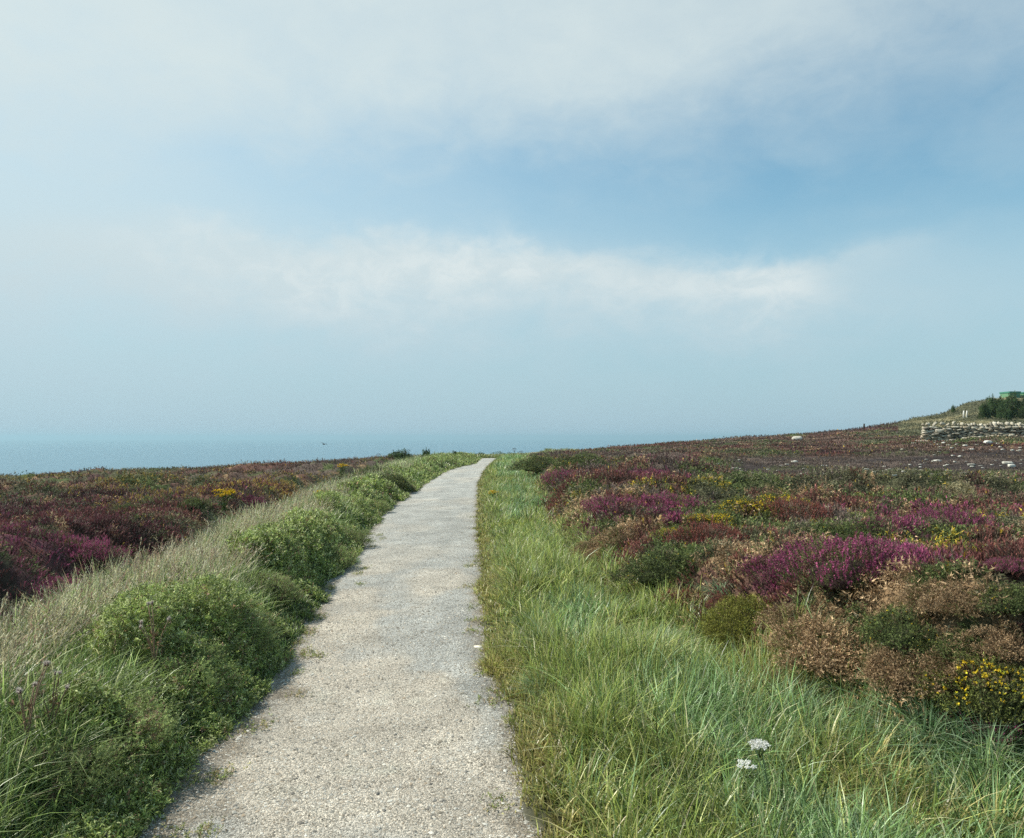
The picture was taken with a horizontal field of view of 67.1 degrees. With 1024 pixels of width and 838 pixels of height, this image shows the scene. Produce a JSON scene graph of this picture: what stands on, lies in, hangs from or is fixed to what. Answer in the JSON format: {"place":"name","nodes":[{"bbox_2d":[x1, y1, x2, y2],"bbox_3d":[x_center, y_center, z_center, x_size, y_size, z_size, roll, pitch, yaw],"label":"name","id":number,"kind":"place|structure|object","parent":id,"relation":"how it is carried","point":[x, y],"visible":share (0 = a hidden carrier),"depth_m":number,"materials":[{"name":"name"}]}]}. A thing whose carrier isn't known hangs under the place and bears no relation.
{"place":"outdoors","nodes":[
{"label":"outdoors","id":0,"kind":"place"},
{"bbox_2d":[0,451,482,837],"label":"grass","id":1,"kind":"structure","parent":0,"point":[58,625],"depth_m":4.65,"materials":[{"name":"green plant"}]},
{"bbox_2d":[8,660,51,747],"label":"thistle plant","id":2,"kind":"object","parent":1,"relation":"on","point":[31,705],"visible":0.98,"depth_m":3.23,"materials":[{"name":"green plant"}]},
{"bbox_2d":[35,670,69,727],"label":"thistle plant","id":3,"kind":"object","parent":1,"relation":"on","point":[53,702],"visible":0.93,"depth_m":3.38,"materials":[{"name":"green plant"}]},
{"bbox_2d":[139,601,170,669],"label":"thistle plant","id":4,"kind":"object","parent":1,"relation":"on","point":[152,632],"visible":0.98,"depth_m":4.42,"materials":[{"name":"green plant"}]},
{"bbox_2d":[134,458,541,837],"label":"path","id":5,"kind":"structure","parent":0,"point":[459,484],"depth_m":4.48,"materials":[{"name":"grey gravel"}]},
{"bbox_2d":[0,440,702,474],"bbox_3d":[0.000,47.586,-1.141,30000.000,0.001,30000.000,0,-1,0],"label":"sea","id":6,"kind":"structure","parent":0,"point":[35,456],"depth_m":2829.74,"materials":[{"name":"blue liquid"}]},
{"bbox_2d":[0,398,1023,837],"bbox_3d":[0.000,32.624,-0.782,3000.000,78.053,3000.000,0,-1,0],"label":"ground","id":7,"kind":"structure","parent":0,"point":[44,544],"depth_m":12.37,"materials":[{"name":"soil"}]},
{"bbox_2d":[28,574,94,610],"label":"heather bush","id":8,"kind":"object","parent":7,"relation":"on","point":[56,583],"visible":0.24,"depth_m":6.09,"materials":[{"name":"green plant"}]},
{"bbox_2d":[22,651,101,684],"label":"leafy shrub","id":9,"kind":"object","parent":7,"relation":"on","point":[64,662],"visible":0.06,"depth_m":4.24,"materials":[{"name":"green plant"}]},
{"bbox_2d":[0,732,134,813],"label":"leafy shrub","id":10,"kind":"object","parent":7,"relation":"on","point":[78,787],"visible":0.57,"depth_m":3.17,"materials":[{"name":"green plant"}]},
{"bbox_2d":[55,533,134,567],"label":"heather bush","id":11,"kind":"object","parent":7,"relation":"on","point":[102,548],"visible":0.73,"depth_m":7.21,"materials":[{"name":"purple plant"}]},
{"bbox_2d":[45,680,198,767],"bbox_3d":[-1.950,1.420,3.719,0.815,0.301,0.736,0,-1,11],"label":"leafy shrub","id":12,"kind":"object","parent":7,"relation":"on","point":[153,714],"visible":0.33,"depth_m":3.68,"materials":[{"name":"green plant"}]},
{"bbox_2d":[105,502,140,514],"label":"gorse bush","id":13,"kind":"object","parent":7,"relation":"on","point":[124,506],"visible":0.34,"depth_m":11.68,"materials":[{"name":"green plant"}]},
{"bbox_2d":[109,640,239,700],"bbox_3d":[-1.977,1.454,4.536,0.756,0.286,0.671,1,-2,-29],"label":"leafy shrub","id":14,"kind":"object","parent":7,"relation":"on","point":[209,677],"visible":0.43,"depth_m":4.50,"materials":[{"name":"green plant"}]},
{"bbox_2d":[176,496,210,507],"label":"gorse bush","id":15,"kind":"object","parent":7,"relation":"on","point":[192,504],"visible":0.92,"depth_m":11.81,"materials":[{"name":"green plant"}]},
{"bbox_2d":[0,454,420,629],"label":"heather ground cover","id":16,"kind":"object","parent":7,"relation":"on","point":[91,517],"visible":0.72,"depth_m":12.60,"materials":[{"name":"purple plant"}]},
{"bbox_2d":[211,488,238,517],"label":"ragwort plant","id":17,"kind":"object","parent":7,"relation":"on","point":[225,492],"visible":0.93,"depth_m":12.30,"materials":[{"name":"yellow plant"}]},
{"bbox_2d":[217,603,283,648],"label":"leafy shrub","id":18,"kind":"object","parent":7,"relation":"on","point":[261,624],"visible":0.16,"depth_m":5.53,"materials":[{"name":"green plant"}]},
{"bbox_2d":[241,495,265,506],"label":"heather bush","id":19,"kind":"object","parent":7,"relation":"on","point":[253,498],"visible":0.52,"depth_m":14.07,"materials":[{"name":"purple plant"}]},
{"bbox_2d":[27,451,518,837],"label":"undergrowth","id":20,"kind":"object","parent":7,"relation":"on","point":[296,536],"visible":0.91,"depth_m":4.65,"materials":[{"name":"green plant"}]},
{"bbox_2d":[246,568,312,604],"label":"leafy shrub","id":21,"kind":"object","parent":7,"relation":"on","point":[287,585],"visible":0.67,"depth_m":6.97,"materials":[{"name":"green plant"}]},
{"bbox_2d":[322,541,361,567],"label":"leafy shrub","id":22,"kind":"object","parent":7,"relation":"on","point":[343,555],"visible":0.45,"depth_m":9.65,"materials":[{"name":"green plant"}]},
{"bbox_2d":[337,464,347,474],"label":"ragwort plant","id":23,"kind":"object","parent":7,"relation":"on","point":[343,466],"visible":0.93,"depth_m":26.60,"materials":[{"name":"yellow plant"}]},
{"bbox_2d":[340,525,373,545],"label":"leafy shrub","id":24,"kind":"object","parent":7,"relation":"on","point":[358,536],"visible":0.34,"depth_m":11.53,"materials":[{"name":"green plant"}]},
{"bbox_2d":[336,463,413,478],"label":"gorse bush","id":25,"kind":"object","parent":7,"relation":"on","point":[368,468],"visible":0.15,"depth_m":26.28,"materials":[{"name":"green plant"}]},
{"bbox_2d":[373,497,394,512],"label":"leafy shrub","id":26,"kind":"object","parent":7,"relation":"on","point":[389,508],"visible":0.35,"depth_m":16.86,"materials":[{"name":"green plant"}]},
{"bbox_2d":[375,470,416,489],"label":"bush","id":27,"kind":"object","parent":7,"relation":"on","point":[404,482],"visible":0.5,"depth_m":22.66,"materials":[{"name":"green plant"}]},
{"bbox_2d":[387,448,412,459],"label":"bush","id":28,"kind":"object","parent":7,"relation":"on","point":[397,454],"visible":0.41,"depth_m":43.73,"materials":[{"name":"green plant"}]},
{"bbox_2d":[420,447,429,457],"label":"bush","id":29,"kind":"object","parent":7,"relation":"on","point":[425,453],"visible":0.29,"depth_m":44.86,"materials":[{"name":"green plant"}]},
{"bbox_2d":[492,665,560,698],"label":"grass tussock","id":30,"kind":"object","parent":7,"relation":"on","point":[538,688],"depth_m":4.70,"materials":[{"name":"green plant"}]},
{"bbox_2d":[504,452,565,471],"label":"gorse bush","id":31,"kind":"object","parent":7,"relation":"on","point":[543,462],"visible":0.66,"depth_m":25.55,"materials":[{"name":"green plant"}]},
{"bbox_2d":[540,467,587,485],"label":"heather bush","id":32,"kind":"object","parent":7,"relation":"on","point":[549,476],"visible":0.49,"depth_m":17.88,"materials":[{"name":"purple plant"}]},
{"bbox_2d":[547,450,609,470],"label":"gorse bush","id":33,"kind":"object","parent":7,"relation":"on","point":[573,459],"visible":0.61,"depth_m":20.11,"materials":[{"name":"green plant"}]},
{"bbox_2d":[552,579,606,596],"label":"grass tussock","id":34,"kind":"object","parent":7,"relation":"on","point":[578,589],"depth_m":7.06,"materials":[{"name":"green plant"}]},
{"bbox_2d":[567,534,613,562],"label":"dead gorse bush","id":35,"kind":"object","parent":7,"relation":"on","point":[591,544],"visible":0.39,"depth_m":8.57,"materials":[{"name":"beige plant"}]},
{"bbox_2d":[585,525,607,536],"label":"heather bush","id":36,"kind":"object","parent":7,"relation":"on","point":[590,532],"visible":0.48,"depth_m":9.20,"materials":[{"name":"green plant"}]},
{"bbox_2d":[581,494,647,516],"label":"heather bush","id":37,"kind":"object","parent":7,"relation":"on","point":[599,504],"visible":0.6,"depth_m":9.93,"materials":[{"name":"purple plant"}]},
{"bbox_2d":[592,524,652,545],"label":"dead gorse bush","id":38,"kind":"object","parent":7,"relation":"on","point":[616,529],"visible":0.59,"depth_m":8.38,"materials":[{"name":"brown plant"}]},
{"bbox_2d":[605,541,696,587],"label":"gorse bush","id":39,"kind":"object","parent":7,"relation":"on","point":[650,563],"visible":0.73,"depth_m":6.64,"materials":[{"name":"green plant"}]},
{"bbox_2d":[637,467,672,477],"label":"heather bush","id":40,"kind":"object","parent":7,"relation":"on","point":[650,469],"visible":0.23,"depth_m":15.43,"materials":[{"name":"purple plant"}]},
{"bbox_2d":[647,525,687,544],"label":"gorse bush","id":41,"kind":"object","parent":7,"relation":"on","point":[656,535],"visible":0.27,"depth_m":8.01,"materials":[{"name":"green plant"}]},
{"bbox_2d":[640,489,698,510],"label":"heather bush","id":42,"kind":"object","parent":7,"relation":"on","point":[677,501],"visible":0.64,"depth_m":10.59,"materials":[{"name":"purple plant"}]},
{"bbox_2d":[637,621,710,645],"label":"grass tussock","id":43,"kind":"object","parent":7,"relation":"on","point":[672,632],"depth_m":5.47,"materials":[{"name":"green plant"}]},
{"bbox_2d":[650,585,701,606],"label":"tussock","id":44,"kind":"object","parent":7,"relation":"on","point":[663,592],"visible":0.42,"depth_m":6.20,"materials":[{"name":"green plant"}]},
{"bbox_2d":[660,521,750,547],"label":"heather bush","id":45,"kind":"object","parent":7,"relation":"on","point":[702,528],"visible":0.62,"depth_m":7.63,"materials":[{"name":"brown plant"}]},
{"bbox_2d":[677,509,736,532],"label":"gorse bush","id":46,"kind":"object","parent":7,"relation":"on","point":[715,516],"visible":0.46,"depth_m":8.48,"materials":[{"name":"yellow plant"}]},
{"bbox_2d":[684,576,734,598],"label":"grass tussock","id":47,"kind":"object","parent":7,"relation":"on","point":[717,587],"depth_m":5.90,"materials":[{"name":"green plant"}]},
{"bbox_2d":[705,592,736,611],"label":"heather bush","id":48,"kind":"object","parent":7,"relation":"on","point":[715,598],"visible":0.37,"depth_m":5.64,"materials":[{"name":"brown plant"}]},
{"bbox_2d":[697,589,772,648],"bbox_3d":[1.594,1.351,5.286,0.632,0.358,0.615,-1,-1,20],"label":"gorse bush","id":49,"kind":"object","parent":7,"relation":"on","point":[738,619],"visible":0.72,"depth_m":5.22,"materials":[{"name":"green plant"}]},
{"bbox_2d":[731,759,756,814],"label":"umbel flower","id":50,"kind":"object","parent":7,"relation":"on","point":[746,763],"visible":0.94,"depth_m":3.00,"materials":[{"name":"white plant"}]},
{"bbox_2d":[709,493,782,523],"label":"gorse bush","id":51,"kind":"object","parent":7,"relation":"on","point":[743,500],"visible":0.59,"depth_m":10.03,"materials":[{"name":"green plant"}]},
{"bbox_2d":[745,738,770,791],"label":"umbel flower","id":52,"kind":"object","parent":7,"relation":"on","point":[760,745],"visible":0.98,"depth_m":3.14,"materials":[{"name":"white plant"}]},
{"bbox_2d":[522,396,1023,779],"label":"heather ground cover","id":53,"kind":"object","parent":7,"relation":"on","point":[968,559],"visible":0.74,"depth_m":11.16,"materials":[{"name":"purple plant"}]},
{"bbox_2d":[734,552,818,585],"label":"heather bush","id":54,"kind":"object","parent":7,"relation":"on","point":[760,560],"visible":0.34,"depth_m":5.56,"materials":[{"name":"plant"}]},
{"bbox_2d":[757,664,809,695],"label":"tussock","id":55,"kind":"object","parent":7,"relation":"on","point":[776,675],"visible":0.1,"depth_m":4.38,"materials":[{"name":"green plant"}]},
{"bbox_2d":[752,491,816,515],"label":"gorse bush","id":56,"kind":"object","parent":7,"relation":"on","point":[773,496],"visible":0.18,"depth_m":10.87,"materials":[{"name":"green plant"}]},
{"bbox_2d":[740,495,835,522],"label":"heather bush","id":57,"kind":"object","parent":7,"relation":"on","point":[809,507],"visible":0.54,"depth_m":9.97,"materials":[{"name":"purple plant"}]},
{"bbox_2d":[751,600,831,637],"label":"dead gorse bush","id":58,"kind":"object","parent":7,"relation":"on","point":[772,617],"visible":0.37,"depth_m":4.69,"materials":[{"name":"brown plant"}]},
{"bbox_2d":[792,436,802,440],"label":"boulder","id":59,"kind":"object","parent":7,"relation":"on","point":[796,437],"visible":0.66,"depth_m":82.11,"materials":[{"name":"stone"}]},
{"bbox_2d":[715,668,894,742],"bbox_3d":[1.512,1.475,4.000,1.117,0.328,1.057,0,-1,-17],"label":"grass tussock","id":60,"kind":"object","parent":7,"relation":"on","point":[818,697],"depth_m":4.02,"materials":[{"name":"green plant"}]},
{"bbox_2d":[760,603,882,684],"bbox_3d":[1.831,1.243,4.348,0.794,0.318,0.912,1,-2,-44],"label":"dead gorse bush","id":61,"kind":"object","parent":7,"relation":"on","point":[837,664],"visible":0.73,"depth_m":4.23,"materials":[{"name":"brown plant"}]},
{"bbox_2d":[796,518,874,540],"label":"gorse bush","id":62,"kind":"object","parent":7,"relation":"on","point":[839,530],"visible":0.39,"depth_m":7.32,"materials":[{"name":"green plant"}]},
{"bbox_2d":[768,531,927,592],"bbox_3d":[2.062,0.831,4.653,0.984,0.349,0.974,1,-2,-27],"label":"heather bush","id":63,"kind":"object","parent":7,"relation":"on","point":[839,574],"visible":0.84,"depth_m":4.57,"materials":[{"name":"purple plant"}]},
{"bbox_2d":[849,513,922,538],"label":"heather bush","id":64,"kind":"object","parent":7,"relation":"on","point":[895,518],"visible":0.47,"depth_m":7.46,"materials":[{"name":"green plant"}]},
{"bbox_2d":[848,536,937,558],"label":"heather bush","id":65,"kind":"object","parent":7,"relation":"on","point":[884,542],"visible":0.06,"depth_m":5.06,"materials":[{"name":"plant"}]},
{"bbox_2d":[854,598,935,651],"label":"gorse bush","id":66,"kind":"object","parent":7,"relation":"on","point":[899,633],"visible":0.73,"depth_m":3.89,"materials":[{"name":"green plant"}]},
{"bbox_2d":[856,644,963,700],"bbox_3d":[1.976,1.227,3.831,0.571,0.229,0.606,0,-1,-13],"label":"dead gorse bush","id":67,"kind":"object","parent":7,"relation":"on","point":[888,675],"visible":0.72,"depth_m":3.76,"materials":[{"name":"brown plant"}]},
{"bbox_2d":[796,681,1023,778],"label":"grass tussock","id":68,"kind":"object","parent":7,"relation":"on","point":[923,727],"depth_m":3.55,"materials":[{"name":"green plant"}]},
{"bbox_2d":[902,560,963,585],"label":"gorse bush","id":69,"kind":"object","parent":7,"relation":"on","point":[923,579],"visible":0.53,"depth_m":4.04,"materials":[{"name":"green plant"}]},
{"bbox_2d":[894,575,986,618],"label":"dead gorse bush","id":70,"kind":"object","parent":7,"relation":"on","point":[929,603],"visible":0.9,"depth_m":3.80,"materials":[{"name":"brown plant"}]},
{"bbox_2d":[869,699,1023,786],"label":"grass tussock","id":71,"kind":"object","parent":7,"relation":"on","point":[987,736],"depth_m":3.40,"materials":[{"name":"green plant"}]},
{"bbox_2d":[907,503,998,527],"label":"heather bush","id":72,"kind":"object","parent":7,"relation":"on","point":[955,513],"visible":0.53,"depth_m":8.01,"materials":[{"name":"purple plant"}]},
{"bbox_2d":[915,627,1001,664],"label":"gorse bush","id":73,"kind":"object","parent":7,"relation":"on","point":[944,653],"visible":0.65,"depth_m":3.70,"materials":[{"name":"brown plant"}]},
{"bbox_2d":[914,644,1017,689],"bbox_3d":[2.217,1.154,3.708,0.489,0.190,0.517,-1,-2,34],"label":"dead gorse bush","id":74,"kind":"object","parent":7,"relation":"on","point":[950,667],"visible":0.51,"depth_m":3.60,"materials":[{"name":"brown plant"}]},
{"bbox_2d":[912,651,1023,728],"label":"gorse bush","id":75,"kind":"object","parent":7,"relation":"on","point":[999,699],"visible":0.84,"depth_m":3.48,"materials":[{"name":"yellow plant"}]},
{"bbox_2d":[920,421,1023,441],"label":"dry stone wall","id":76,"kind":"structure","parent":7,"relation":"on","point":[947,432],"depth_m":61.87,"materials":[{"name":"grey stone"}]},
{"bbox_2d":[940,705,1023,747],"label":"heather bush","id":77,"kind":"object","parent":7,"relation":"on","point":[1007,739],"visible":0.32,"depth_m":3.45,"materials":[{"name":"green plant"}]},
{"bbox_2d":[977,401,991,418],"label":"bush","id":78,"kind":"object","parent":7,"relation":"on","point":[984,411],"visible":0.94,"depth_m":88.85,"materials":[{"name":"green plant"}]},
{"bbox_2d":[946,619,1023,661],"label":"dead gorse bush","id":79,"kind":"object","parent":7,"relation":"on","point":[1005,646],"visible":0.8,"depth_m":3.60,"materials":[{"name":"brown plant"}]},
{"bbox_2d":[978,393,1004,417],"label":"bush","id":80,"kind":"object","parent":7,"relation":"on","point":[994,405],"visible":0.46,"depth_m":91.52,"materials":[{"name":"green plant"}]},
{"bbox_2d":[971,576,1023,615],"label":"gorse bush","id":81,"kind":"object","parent":7,"relation":"on","point":[1008,604],"visible":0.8,"depth_m":3.68,"materials":[{"name":"green plant"}]},
{"bbox_2d":[981,556,1023,573],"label":"heather bush","id":82,"kind":"object","parent":7,"relation":"on","point":[1014,568],"visible":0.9,"depth_m":3.94,"materials":[{"name":"purple plant"}]},
{"bbox_2d":[995,404,1012,419],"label":"bush","id":83,"kind":"object","parent":7,"relation":"on","point":[1002,413],"visible":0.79,"depth_m":87.77,"materials":[{"name":"green plant"}]},
{"bbox_2d":[999,391,1020,397],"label":"cabin","id":84,"kind":"object","parent":7,"relation":"on","point":[1004,394],"visible":0.39,"depth_m":122.93,"materials":[{"name":"green"}]},
{"bbox_2d":[1004,391,1019,417],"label":"bush","id":85,"kind":"object","parent":7,"relation":"on","point":[1012,405],"visible":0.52,"depth_m":92.26,"materials":[{"name":"green plant"}]},
{"bbox_2d":[1016,396,1023,418],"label":"bush","id":86,"kind":"object","parent":7,"relation":"on","point":[1020,413],"visible":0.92,"depth_m":90.94,"materials":[{"name":"green plant"}]},
{"bbox_2d":[0,0,1023,439],"label":"sky","id":87,"kind":"structure","parent":0,"point":[220,219],"materials":[{"name":"blue"}]},
{"bbox_2d":[442,447,1023,837],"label":"grass","id":88,"kind":"structure","parent":0,"point":[643,713],"depth_m":3.74,"materials":[{"name":"green plant"}]}
]}

